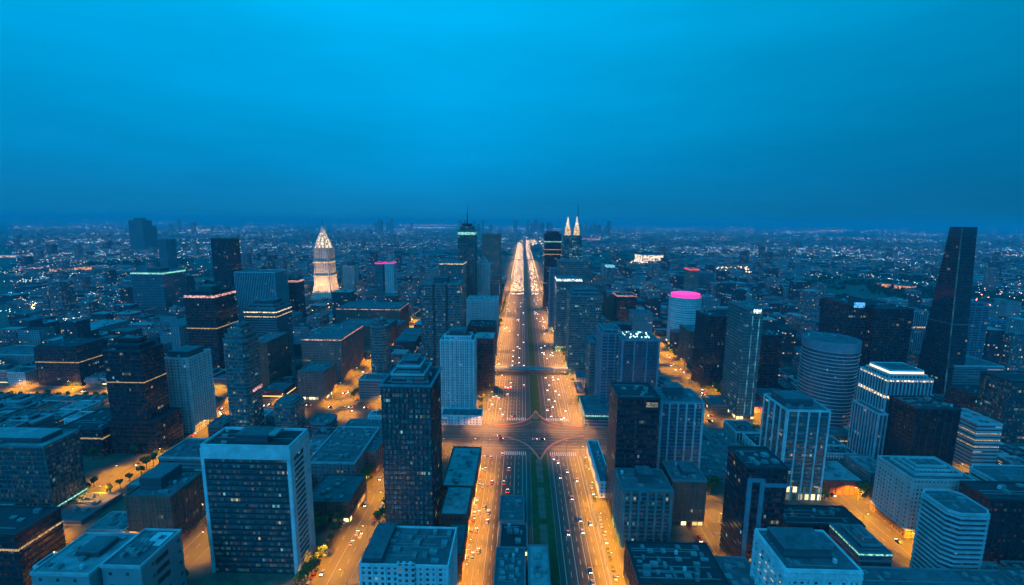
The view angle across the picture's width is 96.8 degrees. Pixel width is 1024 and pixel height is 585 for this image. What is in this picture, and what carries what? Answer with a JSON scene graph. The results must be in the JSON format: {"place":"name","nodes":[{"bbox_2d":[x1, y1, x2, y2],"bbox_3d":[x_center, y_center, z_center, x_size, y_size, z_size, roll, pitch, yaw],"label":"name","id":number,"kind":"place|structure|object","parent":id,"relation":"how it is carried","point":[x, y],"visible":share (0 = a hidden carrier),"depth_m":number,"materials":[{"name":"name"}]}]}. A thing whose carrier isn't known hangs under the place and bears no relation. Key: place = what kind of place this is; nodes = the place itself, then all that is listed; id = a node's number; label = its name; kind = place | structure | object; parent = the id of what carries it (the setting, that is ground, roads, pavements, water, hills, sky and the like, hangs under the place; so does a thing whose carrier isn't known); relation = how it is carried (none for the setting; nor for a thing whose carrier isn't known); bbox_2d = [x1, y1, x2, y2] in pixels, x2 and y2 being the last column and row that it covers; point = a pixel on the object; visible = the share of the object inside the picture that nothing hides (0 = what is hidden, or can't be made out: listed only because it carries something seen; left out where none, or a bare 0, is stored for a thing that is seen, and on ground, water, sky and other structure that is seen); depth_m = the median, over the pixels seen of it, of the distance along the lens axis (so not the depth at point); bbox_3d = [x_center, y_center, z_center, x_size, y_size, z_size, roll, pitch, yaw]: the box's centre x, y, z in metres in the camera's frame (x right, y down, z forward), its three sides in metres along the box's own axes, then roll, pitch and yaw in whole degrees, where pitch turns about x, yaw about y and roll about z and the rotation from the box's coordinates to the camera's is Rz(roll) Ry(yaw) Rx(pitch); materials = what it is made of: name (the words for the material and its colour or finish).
{"place":"outdoors","nodes":[
{"label":"outdoors","id":0,"kind":"place"},
{"bbox_2d":[0,277,1023,584],"bbox_3d":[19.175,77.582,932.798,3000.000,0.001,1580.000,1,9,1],"label":"road","id":1,"kind":"structure","parent":0,"point":[334,561],"depth_m":415.38,"materials":[{"name":"grey asphalt"}]},
{"bbox_2d":[0,345,35,365],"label":"office block","id":2,"kind":"structure","parent":1,"relation":"on","point":[14,355],"depth_m":682.12,"materials":[{"name":"grey concrete"}]},
{"bbox_2d":[6,366,38,384],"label":"city building","id":3,"kind":"structure","parent":1,"relation":"on","point":[26,375],"depth_m":602.86,"materials":[{"name":"concrete"}]},
{"bbox_2d":[0,505,65,584],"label":"office tower","id":4,"kind":"structure","parent":1,"relation":"on","point":[30,536],"depth_m":277.27,"materials":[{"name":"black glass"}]},
{"bbox_2d":[0,427,87,508],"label":"office block","id":5,"kind":"structure","parent":1,"relation":"on","point":[41,466],"depth_m":335.53,"materials":[{"name":"metal"}]},
{"bbox_2d":[29,532,137,584],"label":"rooftop building","id":6,"kind":"structure","parent":1,"relation":"on","point":[81,559],"depth_m":238.69,"materials":[{"name":"concrete"}]},
{"bbox_2d":[58,407,111,455],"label":"office block","id":7,"kind":"structure","parent":1,"relation":"on","point":[93,428],"depth_m":426.28,"materials":[{"name":"black glass"}]},
{"bbox_2d":[61,491,122,525],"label":"building","id":8,"kind":"structure","parent":1,"relation":"on","point":[85,508],"depth_m":345.35,"materials":[{"name":"concrete"}]},
{"bbox_2d":[86,511,128,532],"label":"city building","id":9,"kind":"structure","parent":1,"relation":"on","point":[114,521],"depth_m":319.31,"materials":[{"name":"grey concrete"}]},
{"bbox_2d":[101,335,183,454],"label":"office tower","id":10,"kind":"structure","parent":1,"relation":"on","point":[146,417],"depth_m":426.13,"materials":[{"name":"black glass"}]},
{"bbox_2d":[130,267,187,313],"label":"office tower","id":11,"kind":"structure","parent":1,"relation":"on","point":[159,289],"depth_m":1034.67,"materials":[{"name":"glass"}]},
{"bbox_2d":[124,463,205,536],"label":"corner hotel","id":12,"kind":"structure","parent":1,"relation":"on","point":[166,495],"depth_m":315.11,"materials":[{"name":"concrete"}]},
{"bbox_2d":[158,438,207,469],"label":"office block","id":13,"kind":"structure","parent":1,"relation":"on","point":[186,452],"depth_m":397.75,"materials":[{"name":"grey concrete"}]},
{"bbox_2d":[164,345,216,432],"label":"apartment tower","id":14,"kind":"structure","parent":1,"relation":"on","point":[190,381],"depth_m":470.90,"materials":[{"name":"white concrete"}]},
{"bbox_2d":[222,321,264,426],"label":"art deco tower","id":15,"kind":"structure","parent":1,"relation":"on","point":[243,370],"depth_m":442.11,"materials":[{"name":"concrete"}]},
{"bbox_2d":[234,269,289,321],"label":"office slab","id":16,"kind":"structure","parent":1,"relation":"on","point":[251,285],"depth_m":923.43,"materials":[{"name":"blue glass"}]},
{"bbox_2d":[258,331,291,387],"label":"office block","id":17,"kind":"structure","parent":1,"relation":"on","point":[275,355],"depth_m":606.88,"materials":[{"name":"concrete"}]},
{"bbox_2d":[273,394,305,427],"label":"office block","id":18,"kind":"structure","parent":1,"relation":"on","point":[289,410],"depth_m":459.69,"materials":[{"name":"concrete"}]},
{"bbox_2d":[288,277,305,316],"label":"office tower","id":19,"kind":"structure","parent":1,"relation":"on","point":[296,293],"depth_m":987.52,"materials":[{"name":"black glass"}]},
{"bbox_2d":[312,474,366,522],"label":"brick block","id":20,"kind":"structure","parent":1,"relation":"on","point":[344,493],"depth_m":344.64,"materials":[{"name":"brown brick"}]},
{"bbox_2d":[310,426,379,487],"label":"courtyard block","id":21,"kind":"structure","parent":1,"relation":"on","point":[341,449],"depth_m":392.92,"materials":[{"name":"grey concrete"}]},
{"bbox_2d":[336,301,408,328],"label":"arcade building","id":22,"kind":"structure","parent":1,"relation":"on","point":[374,309],"depth_m":875.00,"materials":[{"name":"grey concrete"}]},
{"bbox_2d":[358,373,387,398],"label":"podium building","id":23,"kind":"structure","parent":1,"relation":"on","point":[369,387],"depth_m":564.87,"materials":[{"name":"grey concrete"}]},
{"bbox_2d":[365,433,382,472],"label":"courtyard block","id":24,"kind":"structure","parent":1,"relation":"on","point":[374,453],"depth_m":405.42,"materials":[{"name":"concrete"}]},
{"bbox_2d":[369,317,390,373],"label":"apartment tower","id":25,"kind":"structure","parent":1,"relation":"on","point":[380,341],"depth_m":584.41,"materials":[{"name":"concrete"}]},
{"bbox_2d":[359,522,457,584],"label":"corner block","id":26,"kind":"structure","parent":1,"relation":"on","point":[393,554],"depth_m":244.93,"materials":[{"name":"white concrete"}]},
{"bbox_2d":[420,276,463,366],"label":"apartment tower","id":27,"kind":"structure","parent":1,"relation":"on","point":[442,305],"depth_m":655.38,"materials":[{"name":"concrete"}]},
{"bbox_2d":[439,260,466,326],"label":"office tower","id":28,"kind":"structure","parent":1,"relation":"on","point":[454,270],"depth_m":868.27,"materials":[{"name":"glass"}]},
{"bbox_2d":[439,485,472,532],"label":"building","id":29,"kind":"structure","parent":1,"relation":"on","point":[457,505],"depth_m":325.80,"materials":[{"name":"concrete"}]},
{"bbox_2d":[440,326,476,412],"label":"apartment tower","id":30,"kind":"structure","parent":1,"relation":"on","point":[458,355],"depth_m":509.42,"materials":[{"name":"concrete"}]},
{"bbox_2d":[449,522,467,580],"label":"building","id":31,"kind":"structure","parent":1,"relation":"on","point":[462,536],"depth_m":292.48,"materials":[{"name":"concrete"}]},
{"bbox_2d":[442,446,481,505],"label":"building","id":32,"kind":"structure","parent":1,"relation":"on","point":[463,467],"depth_m":379.70,"materials":[{"name":"concrete"}]},
{"bbox_2d":[441,408,482,424],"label":"podium building","id":33,"kind":"structure","parent":1,"relation":"on","point":[459,416],"depth_m":497.21,"materials":[{"name":"white concrete"}]},
{"bbox_2d":[477,256,490,295],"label":"apartment tower","id":34,"kind":"structure","parent":1,"relation":"on","point":[483,276],"depth_m":1009.77,"materials":[{"name":"concrete"}]},
{"bbox_2d":[476,332,495,394],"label":"office block","id":35,"kind":"structure","parent":1,"relation":"on","point":[485,362],"depth_m":578.03,"materials":[{"name":"black glass"}]},
{"bbox_2d":[481,233,500,273],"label":"office slab","id":36,"kind":"structure","parent":1,"relation":"on","point":[491,247],"depth_m":1229.19,"materials":[{"name":"stone"}]},
{"bbox_2d":[493,546,525,584],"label":"building","id":37,"kind":"structure","parent":1,"relation":"on","point":[510,566],"depth_m":276.58,"materials":[{"name":"concrete"}]},
{"bbox_2d":[498,495,524,529],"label":"building","id":38,"kind":"structure","parent":1,"relation":"on","point":[511,509],"depth_m":340.37,"materials":[{"name":"grey concrete"}]},
{"bbox_2d":[499,523,527,556],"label":"building","id":39,"kind":"structure","parent":1,"relation":"on","point":[513,534],"depth_m":313.66,"materials":[{"name":"concrete"}]},
{"bbox_2d":[104,281,964,584],"bbox_3d":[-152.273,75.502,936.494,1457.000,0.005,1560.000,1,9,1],"label":"road marking","id":40,"kind":"object","parent":1,"relation":"on","point":[522,349],"visible":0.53,"depth_m":418.65,"materials":[{"name":"paint"}]},
{"bbox_2d":[528,544,550,584],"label":"building","id":41,"kind":"structure","parent":1,"relation":"on","point":[538,566],"depth_m":279.06,"materials":[{"name":"concrete"}]},
{"bbox_2d":[525,264,560,584],"bbox_3d":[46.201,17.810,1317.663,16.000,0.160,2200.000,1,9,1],"label":"median lawn","id":42,"kind":"structure","parent":1,"relation":"on","point":[548,520],"depth_m":383.92,"materials":[{"name":"green plant"}]},
{"bbox_2d":[533,414,551,584],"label":"median path","id":43,"kind":"structure","parent":42,"relation":"on","point":[542,514],"depth_m":359.35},
{"bbox_2d":[542,231,561,310],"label":"office tower","id":44,"kind":"structure","parent":1,"relation":"on","point":[552,248],"depth_m":1117.83,"materials":[{"name":"black glass"}]},
{"bbox_2d":[553,275,581,350],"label":"office tower","id":45,"kind":"structure","parent":1,"relation":"on","point":[564,285],"depth_m":773.38,"materials":[{"name":"glass"}]},
{"bbox_2d":[561,218,581,258],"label":"twin spired tower","id":46,"kind":"structure","parent":1,"relation":"on","point":[571,246],"depth_m":1003.67,"materials":[{"name":"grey glass"}]},
{"bbox_2d":[556,259,591,285],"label":"office tower","id":47,"kind":"structure","parent":1,"relation":"on","point":[582,268],"depth_m":881.63,"materials":[{"name":"glass"}]},
{"bbox_2d":[585,334,595,394],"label":"apartment tower","id":48,"kind":"structure","parent":1,"relation":"on","point":[590,363],"depth_m":567.32,"materials":[{"name":"concrete"}]},
{"bbox_2d":[579,395,608,426],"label":"podium building","id":49,"kind":"structure","parent":1,"relation":"on","point":[594,411],"depth_m":500.20,"materials":[{"name":"concrete"}]},
{"bbox_2d":[587,440,605,497],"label":"corner block","id":50,"kind":"structure","parent":1,"relation":"on","point":[597,461],"depth_m":395.04,"materials":[{"name":"white concrete"}]},
{"bbox_2d":[594,323,622,401],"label":"hotel tower","id":51,"kind":"structure","parent":1,"relation":"on","point":[606,355],"depth_m":517.74,"materials":[{"name":"blue glass"}]},
{"bbox_2d":[613,292,636,321],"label":"office tower","id":52,"kind":"structure","parent":1,"relation":"on","point":[624,302],"depth_m":911.22,"materials":[{"name":"black glass"}]},
{"bbox_2d":[605,382,660,517],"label":"office tower","id":53,"kind":"structure","parent":1,"relation":"on","point":[633,422],"depth_m":331.27,"materials":[{"name":"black glass"}]},
{"bbox_2d":[616,331,659,387],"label":"hotel tower","id":54,"kind":"structure","parent":1,"relation":"on","point":[638,356],"depth_m":495.06,"materials":[{"name":"blue glass"}]},
{"bbox_2d":[612,466,673,546],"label":"apartment tower","id":55,"kind":"structure","parent":1,"relation":"on","point":[642,505],"depth_m":309.93,"materials":[{"name":"concrete"}]},
{"bbox_2d":[623,540,730,584],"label":"building","id":56,"kind":"structure","parent":1,"relation":"on","point":[666,563],"depth_m":266.21,"materials":[{"name":"concrete"}]},
{"bbox_2d":[654,381,704,468],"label":"apartment tower","id":57,"kind":"structure","parent":1,"relation":"on","point":[681,421],"depth_m":371.24,"materials":[{"name":"blue glass"}]},
{"bbox_2d":[661,461,707,525],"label":"brick tower","id":58,"kind":"structure","parent":1,"relation":"on","point":[688,481],"depth_m":332.49,"materials":[{"name":"brown brick"}]},
{"bbox_2d":[677,324,694,367],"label":"office block","id":59,"kind":"structure","parent":1,"relation":"on","point":[685,346],"depth_m":707.68,"materials":[{"name":"grey stone"}]},
{"bbox_2d":[691,310,726,388],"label":"office tower","id":60,"kind":"structure","parent":1,"relation":"on","point":[709,347],"depth_m":606.92,"materials":[{"name":"black glass"}]},
{"bbox_2d":[700,441,727,484],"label":"building","id":61,"kind":"structure","parent":1,"relation":"on","point":[717,468],"depth_m":406.33,"materials":[{"name":"grey concrete"}]},
{"bbox_2d":[714,556,754,584],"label":"building","id":62,"kind":"structure","parent":1,"relation":"on","point":[736,570],"depth_m":264.72,"materials":[{"name":"concrete"}]},
{"bbox_2d":[721,301,764,419],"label":"office tower","id":63,"kind":"structure","parent":1,"relation":"on","point":[742,353],"depth_m":513.16,"materials":[{"name":"glass"}]},
{"bbox_2d":[759,390,831,500],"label":"apartment tower","id":64,"kind":"structure","parent":1,"relation":"on","point":[794,429],"depth_m":362.37,"materials":[{"name":"white concrete"}]},
{"bbox_2d":[750,527,863,584],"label":"framed block","id":65,"kind":"structure","parent":1,"relation":"on","point":[794,556],"depth_m":234.28,"materials":[{"name":"white concrete"}]},
{"bbox_2d":[782,504,865,534],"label":"building","id":66,"kind":"structure","parent":1,"relation":"on","point":[818,517],"depth_m":329.84,"materials":[{"name":"concrete"}]},
{"bbox_2d":[797,332,861,426],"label":"office tower","id":67,"kind":"structure","parent":1,"relation":"on","point":[828,370],"depth_m":488.36,"materials":[{"name":"blue glass"}]},
{"bbox_2d":[821,459,864,494],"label":"building","id":68,"kind":"structure","parent":1,"relation":"on","point":[839,477],"depth_m":377.29,"materials":[{"name":"concrete"}]},
{"bbox_2d":[817,295,875,378],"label":"office block","id":69,"kind":"structure","parent":1,"relation":"on","point":[843,316],"depth_m":628.95,"materials":[{"name":"black glass"}]},
{"bbox_2d":[844,454,876,482],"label":"city building","id":70,"kind":"structure","parent":1,"relation":"on","point":[863,466],"depth_m":406.50,"materials":[{"name":"grey concrete"}]},
{"bbox_2d":[847,362,933,459],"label":"art deco tower","id":71,"kind":"structure","parent":1,"relation":"on","point":[879,383],"depth_m":418.88,"materials":[{"name":"blue glass"}]},
{"bbox_2d":[908,307,927,351],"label":"office tower","id":72,"kind":"structure","parent":1,"relation":"on","point":[919,322],"depth_m":692.91,"materials":[{"name":"blue glass"}]},
{"bbox_2d":[859,566,1018,584],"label":"building","id":73,"kind":"structure","parent":1,"relation":"on","point":[873,575],"depth_m":257.60,"materials":[{"name":"concrete"}]},
{"bbox_2d":[909,489,989,568],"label":"apartment tower","id":74,"kind":"structure","parent":1,"relation":"on","point":[951,529],"depth_m":269.52,"materials":[{"name":"concrete"}]},
{"bbox_2d":[944,384,977,410],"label":"office block","id":75,"kind":"structure","parent":1,"relation":"on","point":[961,395],"depth_m":517.40,"materials":[{"name":"black glass"}]},
{"bbox_2d":[953,408,1002,470],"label":"office block","id":76,"kind":"structure","parent":1,"relation":"on","point":[978,438],"depth_m":410.25,"materials":[{"name":"concrete"}]},
{"bbox_2d":[951,356,1004,384],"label":"apartment block","id":77,"kind":"structure","parent":1,"relation":"on","point":[968,373],"depth_m":569.86,"materials":[{"name":"grey concrete"}]},
{"bbox_2d":[966,299,990,358],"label":"apartment tower","id":78,"kind":"structure","parent":1,"relation":"on","point":[978,319],"depth_m":640.47,"materials":[{"name":"blue glass"}]},
{"bbox_2d":[958,480,1023,564],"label":"office tower","id":79,"kind":"structure","parent":1,"relation":"on","point":[1002,502],"depth_m":292.95,"materials":[{"name":"black stone"}]},
{"bbox_2d":[968,464,1023,480],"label":"apartment tower","id":80,"kind":"structure","parent":1,"relation":"on","point":[987,472],"depth_m":337.61,"materials":[{"name":"concrete"}]},
{"bbox_2d":[974,371,1023,442],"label":"office block","id":81,"kind":"structure","parent":1,"relation":"on","point":[1000,396],"depth_m":466.66,"materials":[{"name":"glass"}]},
{"bbox_2d":[0,221,1023,300],"bbox_3d":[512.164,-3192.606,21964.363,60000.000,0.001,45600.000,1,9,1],"label":"ground","id":82,"kind":"structure","parent":0,"point":[7,286],"depth_m":8788.20,"materials":[{"name":"grey"}]},
{"bbox_2d":[128,218,153,251],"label":"skyscraper","id":83,"kind":"structure","parent":82,"relation":"on","point":[141,233],"depth_m":3043.29,"materials":[{"name":"glass"}]},
{"bbox_2d":[158,239,177,268],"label":"office tower","id":84,"kind":"structure","parent":82,"relation":"on","point":[167,253],"depth_m":1937.98,"materials":[{"name":"stone"}]},
{"bbox_2d":[0,219,1023,382],"bbox_3d":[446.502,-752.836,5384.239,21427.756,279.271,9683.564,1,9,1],"label":"distant city","id":85,"kind":"object","parent":82,"relation":"on","point":[791,312],"visible":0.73,"depth_m":1621.45,"materials":[{"name":"concrete"}]},
{"bbox_2d":[18,234,1023,305],"bbox_3d":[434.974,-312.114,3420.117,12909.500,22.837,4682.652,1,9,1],"label":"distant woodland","id":86,"kind":"object","parent":82,"relation":"on","point":[897,293],"visible":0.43,"depth_m":1831.13,"materials":[{"name":"green plant"}]},
{"bbox_2d":[0,281,1023,584],"bbox_3d":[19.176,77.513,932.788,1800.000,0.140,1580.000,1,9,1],"label":"pavement","id":87,"kind":"structure","parent":0,"point":[102,469],"depth_m":361.21,"materials":[{"name":"grey concrete"}]},
{"bbox_2d":[33,338,107,385],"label":"office block","id":88,"kind":"structure","parent":87,"relation":"on","point":[65,361],"depth_m":600.27,"materials":[{"name":"black glass"}]},
{"bbox_2d":[99,528,186,584],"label":"rooftop building","id":89,"kind":"structure","parent":87,"relation":"on","point":[150,556],"depth_m":245.95,"materials":[{"name":"concrete"}]},
{"bbox_2d":[183,284,237,368],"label":"office tower","id":90,"kind":"structure","parent":87,"relation":"on","point":[211,313],"depth_m":627.15,"materials":[{"name":"black glass"}]},
{"bbox_2d":[210,237,241,288],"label":"office tower","id":91,"kind":"structure","parent":87,"relation":"on","point":[226,258],"depth_m":917.64,"materials":[{"name":"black glass"}]},
{"bbox_2d":[199,426,315,573],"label":"framed tower","id":92,"kind":"structure","parent":87,"relation":"on","point":[257,486],"depth_m":280.57,"materials":[{"name":"glass"}]},
{"bbox_2d":[243,298,294,362],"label":"office tower","id":93,"kind":"structure","parent":87,"relation":"on","point":[262,316],"depth_m":664.90,"materials":[{"name":"stone"}]},
{"bbox_2d":[298,362,336,399],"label":"office block","id":94,"kind":"structure","parent":87,"relation":"on","point":[316,380],"depth_m":561.75,"materials":[{"name":"stone"}]},
{"bbox_2d":[311,222,339,297],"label":"floodlit tower","id":95,"kind":"structure","parent":87,"relation":"on","point":[325,280],"depth_m":1300.80,"materials":[{"name":"stone"}]},
{"bbox_2d":[301,324,364,379],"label":"building","id":96,"kind":"structure","parent":87,"relation":"on","point":[341,346],"depth_m":636.16,"materials":[{"name":"concrete"}]},
{"bbox_2d":[379,353,442,526],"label":"glass tower","id":97,"kind":"structure","parent":87,"relation":"on","point":[410,384],"depth_m":309.40,"materials":[{"name":"glass"}]},
{"bbox_2d":[458,209,476,297],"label":"office tower","id":98,"kind":"structure","parent":87,"relation":"on","point":[467,241],"depth_m":961.98,"materials":[{"name":"glass"}]},
{"bbox_2d":[466,295,498,345],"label":"office block","id":99,"kind":"structure","parent":87,"relation":"on","point":[478,307],"depth_m":806.66,"materials":[{"name":"concrete"}]},
{"bbox_2d":[565,285,602,374],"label":"office tower","id":100,"kind":"structure","parent":87,"relation":"on","point":[584,312],"depth_m":653.12,"materials":[{"name":"metal"}]},
{"bbox_2d":[665,291,701,343],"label":"round tower","id":101,"kind":"structure","parent":87,"relation":"on","point":[683,306],"depth_m":814.04,"materials":[{"name":"white concrete"}]},
{"bbox_2d":[720,446,788,563],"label":"office tower","id":102,"kind":"structure","parent":87,"relation":"on","point":[756,485],"depth_m":284.36,"materials":[{"name":"black glass"}]},
{"bbox_2d":[757,329,782,387],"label":"office block","id":103,"kind":"structure","parent":87,"relation":"on","point":[769,357],"depth_m":583.73,"materials":[{"name":"black glass"}]},
{"bbox_2d":[829,524,893,566],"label":"stepped block","id":104,"kind":"structure","parent":87,"relation":"on","point":[859,544],"depth_m":276.47,"materials":[{"name":"concrete"}]},
{"bbox_2d":[858,301,914,377],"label":"office block","id":105,"kind":"structure","parent":87,"relation":"on","point":[887,332],"depth_m":605.78,"materials":[{"name":"black glass"}]},
{"bbox_2d":[869,455,974,537],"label":"grand hotel","id":106,"kind":"structure","parent":87,"relation":"on","point":[901,483],"depth_m":327.99,"materials":[{"name":"white concrete"}]},
{"bbox_2d":[882,395,961,465],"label":"office block","id":107,"kind":"structure","parent":87,"relation":"on","point":[922,426],"depth_m":385.02,"materials":[{"name":"black stone"}]},
{"bbox_2d":[917,227,977,394],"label":"tapering tower","id":108,"kind":"structure","parent":87,"relation":"on","point":[943,348],"depth_m":569.67,"materials":[{"name":"black glass"}]},
{"bbox_2d":[0,0,1023,229],"label":"sky","id":109,"kind":"structure","parent":0,"point":[802,113],"materials":[{"name":"blue"}]},
{"bbox_2d":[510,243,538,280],"bbox_3d":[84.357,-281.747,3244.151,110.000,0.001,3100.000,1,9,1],"label":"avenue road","id":110,"kind":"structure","parent":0,"point":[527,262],"depth_m":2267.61,"materials":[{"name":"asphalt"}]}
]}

